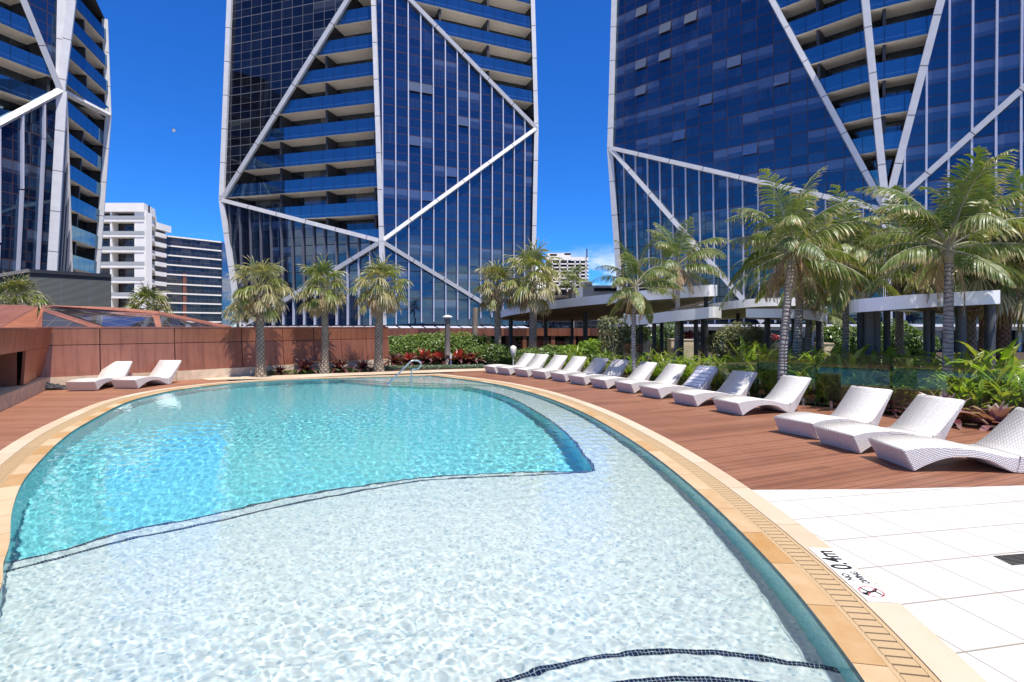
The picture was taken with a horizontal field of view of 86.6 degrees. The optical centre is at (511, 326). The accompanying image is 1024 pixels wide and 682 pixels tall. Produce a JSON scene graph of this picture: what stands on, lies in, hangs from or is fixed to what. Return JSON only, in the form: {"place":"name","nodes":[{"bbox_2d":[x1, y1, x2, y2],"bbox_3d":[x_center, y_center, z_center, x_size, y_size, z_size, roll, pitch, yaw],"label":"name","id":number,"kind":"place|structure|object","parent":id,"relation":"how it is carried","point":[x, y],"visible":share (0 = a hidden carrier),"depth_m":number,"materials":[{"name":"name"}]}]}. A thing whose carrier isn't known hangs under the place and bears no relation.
{"place":"outdoors","nodes":[
{"label":"outdoors","id":0,"kind":"place"},
{"bbox_2d":[0,271,51,320],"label":"fan palm","id":1,"kind":"object","parent":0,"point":[12,287],"visible":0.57,"depth_m":35.90,"materials":[{"name":"green plant"}]},
{"bbox_2d":[0,269,110,323],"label":"plant room","id":2,"kind":"object","parent":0,"point":[64,288],"visible":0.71,"depth_m":47.19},
{"bbox_2d":[0,0,111,272],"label":"glass tower","id":3,"kind":"structure","parent":0,"point":[55,108],"depth_m":56.33,"materials":[{"name":"glass"}]},
{"bbox_2d":[0,379,228,450],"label":"timber deck","id":4,"kind":"structure","parent":0,"point":[28,415],"depth_m":12.42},
{"bbox_2d":[0,327,52,411],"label":"copper wall","id":5,"kind":"structure","parent":4,"relation":"on","point":[23,352],"depth_m":13.41,"materials":[{"name":"metal"}]},
{"bbox_2d":[65,361,131,390],"bbox_3d":[-12.135,1.444,16.054,0.740,0.712,1.997,0,0,-9],"label":"sun lounger","id":6,"kind":"object","parent":4,"relation":"on","point":[115,369],"visible":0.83,"depth_m":15.89,"materials":[{"name":"white wicker"}]},
{"bbox_2d":[111,360,181,387],"bbox_3d":[-11.110,1.444,16.612,0.740,0.712,1.997,0,0,4],"label":"sun lounger","id":7,"kind":"object","parent":4,"relation":"on","point":[163,371],"visible":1,"depth_m":16.80,"materials":[{"name":"white wicker"}]},
{"bbox_2d":[41,327,390,384],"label":"copper wall","id":8,"kind":"structure","parent":4,"relation":"on","point":[93,352],"depth_m":18.69,"materials":[{"name":"metal"}]},
{"bbox_2d":[0,305,230,328],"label":"folded roof","id":9,"kind":"structure","parent":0,"point":[26,316],"depth_m":27.32,"materials":[{"name":"orange metal"}]},
{"bbox_2d":[100,203,170,313],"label":"apartment block","id":10,"kind":"structure","parent":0,"point":[134,254],"depth_m":150.90,"materials":[{"name":"white concrete"}]},
{"bbox_2d":[123,281,174,318],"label":"fan palm","id":11,"kind":"object","parent":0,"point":[146,293],"visible":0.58,"depth_m":45.76,"materials":[{"name":"green plant"}]},
{"bbox_2d":[165,235,231,326],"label":"office block","id":12,"kind":"structure","parent":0,"point":[197,280],"depth_m":180.06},
{"bbox_2d":[204,368,485,379],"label":"path","id":13,"kind":"structure","parent":0,"point":[335,374],"depth_m":20.30,"materials":[{"name":"beige stone"}]},
{"bbox_2d":[96,0,615,326],"label":"sky","id":14,"kind":"structure","parent":0,"point":[167,56],"materials":[{"name":"blue"}]},
{"bbox_2d":[219,0,538,335],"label":"glass tower","id":15,"kind":"structure","parent":0,"point":[356,133],"depth_m":65.86,"materials":[{"name":"glass"}]},
{"bbox_2d":[0,376,860,681],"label":"water","id":16,"kind":"structure","parent":0,"point":[426,528],"depth_m":4.36,"materials":[{"name":"liquid"}]},
{"bbox_2d":[0,375,864,681],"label":"pool basin","id":17,"kind":"object","parent":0,"point":[584,413],"visible":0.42,"depth_m":6.62,"materials":[{"name":"tile"}]},
{"bbox_2d":[0,375,899,681],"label":"pool coping","id":18,"kind":"object","parent":17,"relation":"on","point":[862,655],"visible":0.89,"depth_m":4.64,"materials":[{"name":"stone"}]},
{"bbox_2d":[0,374,985,681],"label":"stone border","id":19,"kind":"object","parent":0,"point":[930,650],"visible":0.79,"depth_m":4.68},
{"bbox_2d":[0,374,939,681],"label":"drain grate","id":20,"kind":"object","parent":19,"relation":"in","point":[898,656],"visible":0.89,"depth_m":4.27,"materials":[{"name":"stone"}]},
{"bbox_2d":[809,548,897,602],"bbox_3d":[2.454,1.793,3.969,0.184,0.006,0.860,0,0,5],"label":"depth sign","id":21,"kind":"object","parent":19,"relation":"on","point":[861,584],"visible":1,"depth_m":3.89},
{"bbox_2d":[546,249,588,300],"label":"hotel block","id":22,"kind":"structure","parent":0,"point":[568,262],"depth_m":229.40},
{"bbox_2d":[576,282,618,320],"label":"building","id":23,"kind":"structure","parent":0,"point":[594,290],"depth_m":90.00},
{"bbox_2d":[228,350,1023,427],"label":"garden bed","id":24,"kind":"object","parent":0,"point":[1019,355],"visible":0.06,"depth_m":21.15,"materials":[{"name":"soil"}]},
{"bbox_2d":[221,255,298,376],"bbox_3d":[-8.890,-0.377,19.374,2.449,4.439,2.487,0,0,21],"label":"fan palm","id":25,"kind":"object","parent":24,"relation":"on","point":[261,307],"visible":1,"depth_m":19.23,"materials":[{"name":"green plant"}]},
{"bbox_2d":[289,358,319,373],"bbox_3d":[-8.023,1.603,21.233,1.303,0.845,1.515,0,0,-23],"label":"bromeliad","id":26,"kind":"object","parent":24,"relation":"on","point":[305,364],"visible":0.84,"depth_m":21.10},
{"bbox_2d":[254,366,372,375],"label":"ground cover","id":27,"kind":"object","parent":24,"relation":"on","point":[317,370],"visible":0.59,"depth_m":21.16,"materials":[{"name":"red plant"}]},
{"bbox_2d":[293,253,348,373],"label":"fan palm","id":28,"kind":"object","parent":24,"relation":"on","point":[322,305],"visible":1,"depth_m":21.03,"materials":[{"name":"green plant"}]},
{"bbox_2d":[329,356,355,372],"bbox_3d":[-6.939,1.603,21.758,1.515,0.845,1.303,0,0,33],"label":"bromeliad","id":29,"kind":"object","parent":24,"relation":"on","point":[339,364],"visible":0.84,"depth_m":21.68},
{"bbox_2d":[346,254,413,371],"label":"fan palm","id":30,"kind":"object","parent":24,"relation":"on","point":[382,301],"visible":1,"depth_m":21.59,"materials":[{"name":"green plant"}]},
{"bbox_2d":[408,348,441,364],"bbox_3d":[-4.001,1.551,25.168,1.944,1.200,1.804,0,0,-28],"label":"bromeliad","id":31,"kind":"object","parent":24,"relation":"on","point":[424,354],"visible":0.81,"depth_m":24.96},
{"bbox_2d":[384,364,483,368],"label":"ground cover","id":32,"kind":"object","parent":24,"relation":"on","point":[428,366],"visible":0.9,"depth_m":23.59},
{"bbox_2d":[388,331,495,364],"bbox_3d":[-3.755,1.041,26.255,6.512,1.667,2.166,0,0,0],"label":"hedge","id":33,"kind":"object","parent":24,"relation":"on","point":[400,347],"visible":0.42,"depth_m":26.01,"materials":[{"name":"green plant"}]},
{"bbox_2d":[442,315,452,364],"bbox_3d":[-2.961,0.635,24.968,0.480,2.330,0.473,0,0,0],"label":"path lamp","id":34,"kind":"object","parent":24,"relation":"on","point":[447,334],"visible":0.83,"depth_m":24.85,"materials":[{"name":"metal"}]},
{"bbox_2d":[459,343,518,364],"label":"shrub","id":35,"kind":"object","parent":24,"relation":"on","point":[502,355],"visible":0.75,"depth_m":25.44,"materials":[{"name":"green plant"}]},
{"bbox_2d":[471,260,522,363],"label":"fan palm","id":36,"kind":"object","parent":24,"relation":"on","point":[494,300],"visible":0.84,"depth_m":26.28,"materials":[{"name":"green plant"}]},
{"bbox_2d":[388,321,623,349],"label":"podium building","id":37,"kind":"structure","parent":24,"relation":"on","point":[558,333],"depth_m":40.10,"materials":[{"name":"orange metal"}]},
{"bbox_2d":[501,236,564,348],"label":"fan palm","id":38,"kind":"object","parent":24,"relation":"on","point":[534,300],"visible":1,"depth_m":25.72,"materials":[{"name":"green plant"}]},
{"bbox_2d":[513,344,566,367],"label":"shrub","id":39,"kind":"object","parent":24,"relation":"on","point":[549,349],"visible":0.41,"depth_m":23.43,"materials":[{"name":"green plant"}]},
{"bbox_2d":[553,264,592,297],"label":"palm tree","id":40,"kind":"object","parent":24,"relation":"on","point":[566,284],"visible":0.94,"depth_m":43.86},
{"bbox_2d":[551,338,620,366],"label":"shrub","id":41,"kind":"object","parent":24,"relation":"on","point":[594,347],"visible":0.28,"depth_m":23.43,"materials":[{"name":"green plant"}]},
{"bbox_2d":[501,285,716,362],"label":"pergola roof","id":42,"kind":"structure","parent":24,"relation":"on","point":[586,309],"depth_m":27.71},
{"bbox_2d":[596,315,650,371],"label":"shrub","id":43,"kind":"object","parent":24,"relation":"on","point":[626,340],"visible":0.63,"depth_m":21.65,"materials":[{"name":"green plant"}]},
{"bbox_2d":[592,235,682,371],"bbox_3d":[3.898,-0.506,17.079,2.775,4.686,2.898,0,0,0],"label":"palm tree","id":44,"kind":"object","parent":24,"relation":"on","point":[637,300],"visible":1,"depth_m":16.93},
{"bbox_2d":[624,322,684,355],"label":"shrub","id":45,"kind":"object","parent":24,"relation":"on","point":[672,330],"visible":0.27,"depth_m":33.40,"materials":[{"name":"green plant"}]},
{"bbox_2d":[623,306,720,364],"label":"pergola roof","id":46,"kind":"structure","parent":24,"relation":"on","point":[696,315],"depth_m":20.41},
{"bbox_2d":[630,217,732,363],"bbox_3d":[6.213,-1.046,20.067,3.680,5.771,3.438,0,0,0],"label":"palm tree","id":47,"kind":"object","parent":24,"relation":"on","point":[668,249],"visible":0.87,"depth_m":19.81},
{"bbox_2d":[704,320,775,361],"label":"shrub","id":48,"kind":"object","parent":24,"relation":"on","point":[735,339],"visible":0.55,"depth_m":19.19,"materials":[{"name":"green plant"}]},
{"bbox_2d":[721,335,778,393],"bbox_3d":[6.677,1.032,15.017,1.788,1.605,1.399,0,0,0],"label":"ginger plant","id":49,"kind":"object","parent":24,"relation":"on","point":[742,346],"visible":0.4,"depth_m":15.00,"materials":[{"name":"green plant"}]},
{"bbox_2d":[739,339,778,394],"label":"ginger plant","id":50,"kind":"object","parent":24,"relation":"on","point":[753,356],"visible":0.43,"depth_m":14.66,"materials":[{"name":"green plant"}]},
{"bbox_2d":[746,309,825,360],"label":"pergola roof","id":51,"kind":"structure","parent":24,"relation":"on","point":[767,316],"depth_m":16.15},
{"bbox_2d":[762,348,827,398],"bbox_3d":[6.981,1.178,13.476,1.143,1.310,1.460,0,0,-44],"label":"ginger plant","id":52,"kind":"object","parent":24,"relation":"on","point":[798,363],"visible":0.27,"depth_m":13.39,"materials":[{"name":"green plant"}]},
{"bbox_2d":[730,208,872,360],"bbox_3d":[7.990,-0.708,15.175,3.422,5.092,3.246,0,0,-40],"label":"palm tree","id":53,"kind":"object","parent":24,"relation":"on","point":[813,301],"visible":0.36,"depth_m":14.86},
{"bbox_2d":[719,167,890,381],"bbox_3d":[6.764,-1.028,12.757,3.525,5.728,3.279,0,0,27],"label":"palm tree","id":54,"kind":"object","parent":24,"relation":"on","point":[794,220],"visible":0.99,"depth_m":12.91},
{"bbox_2d":[789,345,828,401],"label":"ginger plant","id":55,"kind":"object","parent":24,"relation":"on","point":[811,361],"visible":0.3,"depth_m":13.32,"materials":[{"name":"green plant"}]},
{"bbox_2d":[748,218,870,357],"bbox_3d":[9.621,-0.842,17.547,3.547,5.358,3.332,0,0,0],"label":"palm tree","id":56,"kind":"object","parent":24,"relation":"on","point":[808,334],"visible":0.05,"depth_m":17.44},
{"bbox_2d":[792,366,830,405],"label":"ginger plant","id":57,"kind":"object","parent":24,"relation":"on","point":[806,393],"visible":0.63,"depth_m":12.51,"materials":[{"name":"green plant"}]},
{"bbox_2d":[608,324,1023,350],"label":"podium building","id":58,"kind":"structure","parent":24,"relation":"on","point":[775,328],"depth_m":39.95,"materials":[{"name":"glass"}]},
{"bbox_2d":[790,340,845,398],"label":"ginger plant","id":59,"kind":"object","parent":24,"relation":"on","point":[836,350],"visible":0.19,"depth_m":13.83,"materials":[{"name":"green plant"}]},
{"bbox_2d":[796,355,847,403],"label":"ginger plant","id":60,"kind":"object","parent":24,"relation":"on","point":[830,361],"visible":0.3,"depth_m":12.92,"materials":[{"name":"green plant"}]},
{"bbox_2d":[810,365,861,406],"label":"ginger plant","id":61,"kind":"object","parent":24,"relation":"on","point":[828,374],"visible":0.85,"depth_m":12.34,"materials":[{"name":"green plant"}]},
{"bbox_2d":[824,323,853,351],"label":"shrub","id":62,"kind":"object","parent":24,"relation":"on","point":[832,333],"visible":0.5,"depth_m":31.21,"materials":[{"name":"green plant"}]},
{"bbox_2d":[766,184,932,358],"bbox_3d":[9.276,-0.982,14.983,3.453,5.637,3.891,0,0,-25],"label":"palm tree","id":63,"kind":"object","parent":24,"relation":"on","point":[839,288],"visible":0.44,"depth_m":14.62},
{"bbox_2d":[827,347,872,387],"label":"ginger plant","id":64,"kind":"object","parent":24,"relation":"on","point":[851,364],"visible":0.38,"depth_m":12.44,"materials":[{"name":"green plant"}]},
{"bbox_2d":[838,345,901,385],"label":"ginger plant","id":65,"kind":"object","parent":24,"relation":"on","point":[872,356],"visible":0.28,"depth_m":12.84,"materials":[{"name":"green plant"}]},
{"bbox_2d":[854,353,909,395],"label":"ginger plant","id":66,"kind":"object","parent":24,"relation":"on","point":[882,369],"visible":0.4,"depth_m":12.28,"materials":[{"name":"green plant"}]},
{"bbox_2d":[849,319,940,356],"bbox_3d":[21.941,0.696,31.709,5.781,2.392,2.084,0,0,0],"label":"shrub","id":67,"kind":"object","parent":24,"relation":"on","point":[912,336],"visible":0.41,"depth_m":31.24,"materials":[{"name":"green plant"}]},
{"bbox_2d":[835,185,964,361],"bbox_3d":[12.808,-1.308,17.857,4.457,6.286,4.588,0,0,0],"label":"palm tree","id":68,"kind":"object","parent":24,"relation":"on","point":[899,326],"visible":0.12,"depth_m":17.90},
{"bbox_2d":[872,367,934,410],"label":"ginger plant","id":69,"kind":"object","parent":24,"relation":"on","point":[905,389],"visible":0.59,"depth_m":11.29,"materials":[{"name":"green plant"}]},
{"bbox_2d":[875,345,935,408],"bbox_3d":[8.908,1.131,12.240,1.226,1.406,1.566,0,0,37],"label":"ginger plant","id":70,"kind":"object","parent":24,"relation":"on","point":[933,363],"visible":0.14,"depth_m":12.07,"materials":[{"name":"green plant"}]},
{"bbox_2d":[879,345,940,405],"bbox_3d":[8.787,1.126,11.933,1.259,1.416,1.294,0,0,44],"label":"ginger plant","id":71,"kind":"object","parent":24,"relation":"on","point":[914,367],"visible":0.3,"depth_m":11.91,"materials":[{"name":"green plant"}]},
{"bbox_2d":[900,374,936,406],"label":"ginger plant","id":72,"kind":"object","parent":24,"relation":"on","point":[912,398],"visible":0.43,"depth_m":11.17,"materials":[{"name":"green plant"}]},
{"bbox_2d":[881,351,963,399],"bbox_3d":[8.694,1.178,11.574,1.290,1.313,1.494,0,0,-28],"label":"ginger plant","id":73,"kind":"object","parent":24,"relation":"on","point":[923,365],"visible":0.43,"depth_m":11.43,"materials":[{"name":"green plant"}]},
{"bbox_2d":[849,290,999,374],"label":"pergola roof","id":74,"kind":"structure","parent":24,"relation":"on","point":[868,311],"depth_m":12.94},
{"bbox_2d":[849,146,1023,394],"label":"palm tree","id":75,"kind":"object","parent":24,"relation":"on","point":[946,256],"visible":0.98,"depth_m":10.95,"materials":[{"name":"plant"}]},
{"bbox_2d":[871,172,1023,358],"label":"palm tree","id":76,"kind":"object","parent":24,"relation":"on","point":[971,333],"visible":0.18,"depth_m":15.19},
{"bbox_2d":[904,389,992,429],"bbox_3d":[8.160,1.611,10.106,1.487,0.849,1.490,0,0,39],"label":"bromeliad","id":77,"kind":"object","parent":24,"relation":"on","point":[957,422],"visible":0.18,"depth_m":9.93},
{"bbox_2d":[928,373,976,410],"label":"ginger plant","id":78,"kind":"object","parent":24,"relation":"on","point":[944,386],"visible":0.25,"depth_m":10.53,"materials":[{"name":"green plant"}]},
{"bbox_2d":[948,378,986,422],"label":"ginger plant","id":79,"kind":"object","parent":24,"relation":"on","point":[974,399],"visible":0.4,"depth_m":10.29,"materials":[{"name":"green plant"}]},
{"bbox_2d":[947,370,996,417],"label":"ginger plant","id":80,"kind":"object","parent":24,"relation":"on","point":[982,382],"visible":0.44,"depth_m":10.39,"materials":[{"name":"green plant"}]},
{"bbox_2d":[927,340,1017,415],"bbox_3d":[9.351,1.060,10.966,1.690,1.548,1.159,0,0,-18],"label":"ginger plant","id":81,"kind":"object","parent":24,"relation":"on","point":[970,368],"visible":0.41,"depth_m":10.85,"materials":[{"name":"green plant"}]},
{"bbox_2d":[924,213,1023,372],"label":"palm tree","id":82,"kind":"object","parent":24,"relation":"on","point":[1006,308],"visible":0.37,"depth_m":13.74,"materials":[{"name":"green plant"}]},
{"bbox_2d":[925,337,1023,414],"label":"ginger plant","id":83,"kind":"object","parent":24,"relation":"on","point":[1006,353],"visible":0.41,"depth_m":10.62,"materials":[{"name":"green plant"}]},
{"bbox_2d":[929,162,1023,302],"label":"palm tree","id":84,"kind":"object","parent":24,"relation":"on","point":[1020,182],"visible":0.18,"depth_m":13.37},
{"bbox_2d":[953,401,1014,430],"bbox_3d":[8.549,1.694,9.605,1.282,0.792,1.102,0,0,42],"label":"bromeliad","id":85,"kind":"object","parent":24,"relation":"on","point":[996,415],"visible":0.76,"depth_m":9.54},
{"bbox_2d":[964,258,1017,364],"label":"fan palm","id":86,"kind":"object","parent":24,"relation":"on","point":[981,334],"visible":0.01,"depth_m":16.46,"materials":[{"name":"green plant"}]},
{"bbox_2d":[971,353,1023,413],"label":"ginger plant","id":87,"kind":"object","parent":24,"relation":"on","point":[1000,397],"visible":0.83,"depth_m":10.10,"materials":[{"name":"green plant"}]},
{"bbox_2d":[995,364,1023,408],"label":"ginger plant","id":88,"kind":"object","parent":24,"relation":"on","point":[1018,402],"visible":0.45,"depth_m":10.10,"materials":[{"name":"green plant"}]},
{"bbox_2d":[443,371,1023,489],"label":"timber deck","id":89,"kind":"structure","parent":0,"point":[755,448],"depth_m":8.04,"materials":[{"name":"wood"}]},
{"bbox_2d":[484,353,534,373],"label":"sun lounger","id":90,"kind":"object","parent":89,"relation":"on","point":[525,359],"visible":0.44,"depth_m":21.59,"materials":[{"name":"white wicker"}]},
{"bbox_2d":[496,354,548,374],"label":"sun lounger","id":91,"kind":"object","parent":89,"relation":"on","point":[538,360],"visible":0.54,"depth_m":20.89,"materials":[{"name":"white wicker"}]},
{"bbox_2d":[514,355,567,376],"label":"sun lounger","id":92,"kind":"object","parent":89,"relation":"on","point":[557,362],"visible":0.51,"depth_m":20.16,"materials":[{"name":"white wicker"}]},
{"bbox_2d":[531,356,586,378],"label":"sun lounger","id":93,"kind":"object","parent":89,"relation":"on","point":[575,363],"visible":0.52,"depth_m":19.32,"materials":[{"name":"white wicker"}]},
{"bbox_2d":[550,357,608,381],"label":"sun lounger","id":94,"kind":"object","parent":89,"relation":"on","point":[596,365],"visible":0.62,"depth_m":18.41,"materials":[{"name":"white wicker"}]},
{"bbox_2d":[568,359,629,384],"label":"sun lounger","id":95,"kind":"object","parent":89,"relation":"on","point":[616,367],"visible":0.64,"depth_m":17.41,"materials":[{"name":"white wicker"}]},
{"bbox_2d":[589,361,656,388],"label":"sun lounger","id":96,"kind":"object","parent":89,"relation":"on","point":[643,370],"visible":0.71,"depth_m":16.25,"materials":[{"name":"white wicker"}]},
{"bbox_2d":[614,363,686,392],"bbox_3d":[3.897,1.444,15.279,1.997,0.712,0.740,0,0,-26],"label":"sun lounger","id":97,"kind":"object","parent":89,"relation":"on","point":[671,373],"visible":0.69,"depth_m":15.24,"materials":[{"name":"white wicker"}]},
{"bbox_2d":[639,367,717,398],"bbox_3d":[4.340,1.444,14.152,1.997,0.712,0.740,0,0,-24],"label":"sun lounger","id":98,"kind":"object","parent":89,"relation":"on","point":[658,390],"visible":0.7,"depth_m":13.79,"materials":[{"name":"white wicker"}]},
{"bbox_2d":[683,365,717,386],"bbox_3d":[4.998,1.312,14.443,0.617,0.517,0.623,0,0,-24],"label":"towel","id":99,"kind":"object","parent":98,"relation":"on","point":[699,376],"visible":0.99,"depth_m":14.42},
{"bbox_2d":[671,370,757,406],"bbox_3d":[4.790,1.444,12.851,1.997,0.712,0.740,0,0,-24],"label":"sun lounger","id":100,"kind":"object","parent":89,"relation":"on","point":[736,382],"visible":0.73,"depth_m":12.78,"materials":[{"name":"white wicker"}]},
{"bbox_2d":[713,375,811,415],"bbox_3d":[5.322,1.444,11.566,1.997,0.712,0.740,0,0,-20],"label":"sun lounger","id":101,"kind":"object","parent":89,"relation":"on","point":[786,393],"visible":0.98,"depth_m":11.45,"materials":[{"name":"white wicker"}]},
{"bbox_2d":[541,340,1005,423],"bbox_3d":[5.301,1.195,15.467,1.021,1.230,18.571,0,0,-31],"label":"glass fence","id":102,"kind":"object","parent":89,"relation":"on","point":[803,400],"visible":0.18,"depth_m":12.27,"materials":[{"name":"glass"}]},
{"bbox_2d":[774,386,892,438],"bbox_3d":[5.516,1.444,9.318,1.997,0.712,0.740,0,0,-23],"label":"sun lounger","id":103,"kind":"object","parent":89,"relation":"on","point":[861,404],"visible":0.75,"depth_m":9.28,"materials":[{"name":"white wicker"}]},
{"bbox_2d":[814,394,965,452],"bbox_3d":[5.685,1.444,8.210,1.997,0.712,0.740,0,0,-12],"label":"sun lounger","id":104,"kind":"object","parent":89,"relation":"on","point":[929,416],"visible":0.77,"depth_m":8.13,"materials":[{"name":"white wicker"}]},
{"bbox_2d":[868,407,1023,472],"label":"sun lounger","id":105,"kind":"object","parent":89,"relation":"on","point":[1000,445],"visible":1,"depth_m":6.92,"materials":[{"name":"white wicker"}]},
{"bbox_2d":[607,0,1023,323],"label":"glass tower","id":106,"kind":"structure","parent":0,"point":[714,106],"depth_m":54.76,"materials":[{"name":"glass"}]},
{"bbox_2d":[666,357,1023,364],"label":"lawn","id":107,"kind":"structure","parent":0,"point":[671,359],"depth_m":29.51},
{"bbox_2d":[684,339,693,358],"bbox_3d":[9.680,1.274,30.400,0.932,1.113,0.860,0,0,0],"label":"planter box","id":108,"kind":"object","parent":107,"relation":"on","point":[689,347],"visible":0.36,"depth_m":30.00,"materials":[{"name":"stone"}]},
{"bbox_2d":[790,293,856,354],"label":"palm tree","id":109,"kind":"object","parent":107,"relation":"on","point":[836,319],"visible":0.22,"depth_m":22.85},
{"bbox_2d":[753,485,1023,681],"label":"pavement","id":110,"kind":"structure","parent":0,"point":[929,560],"depth_m":4.37,"materials":[{"name":"tile"}]},
{"bbox_2d":[994,554,1023,564],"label":"floor drain","id":111,"kind":"object","parent":110,"relation":"on","point":[1013,557],"visible":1,"depth_m":4.21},
{"label":"path","id":112,"kind":"structure","parent":0,"visible":0},
{"bbox_2d":[670,298,820,356],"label":"pergola roof","id":113,"kind":"structure","parent":112,"relation":"on","point":[736,309],"depth_m":23.07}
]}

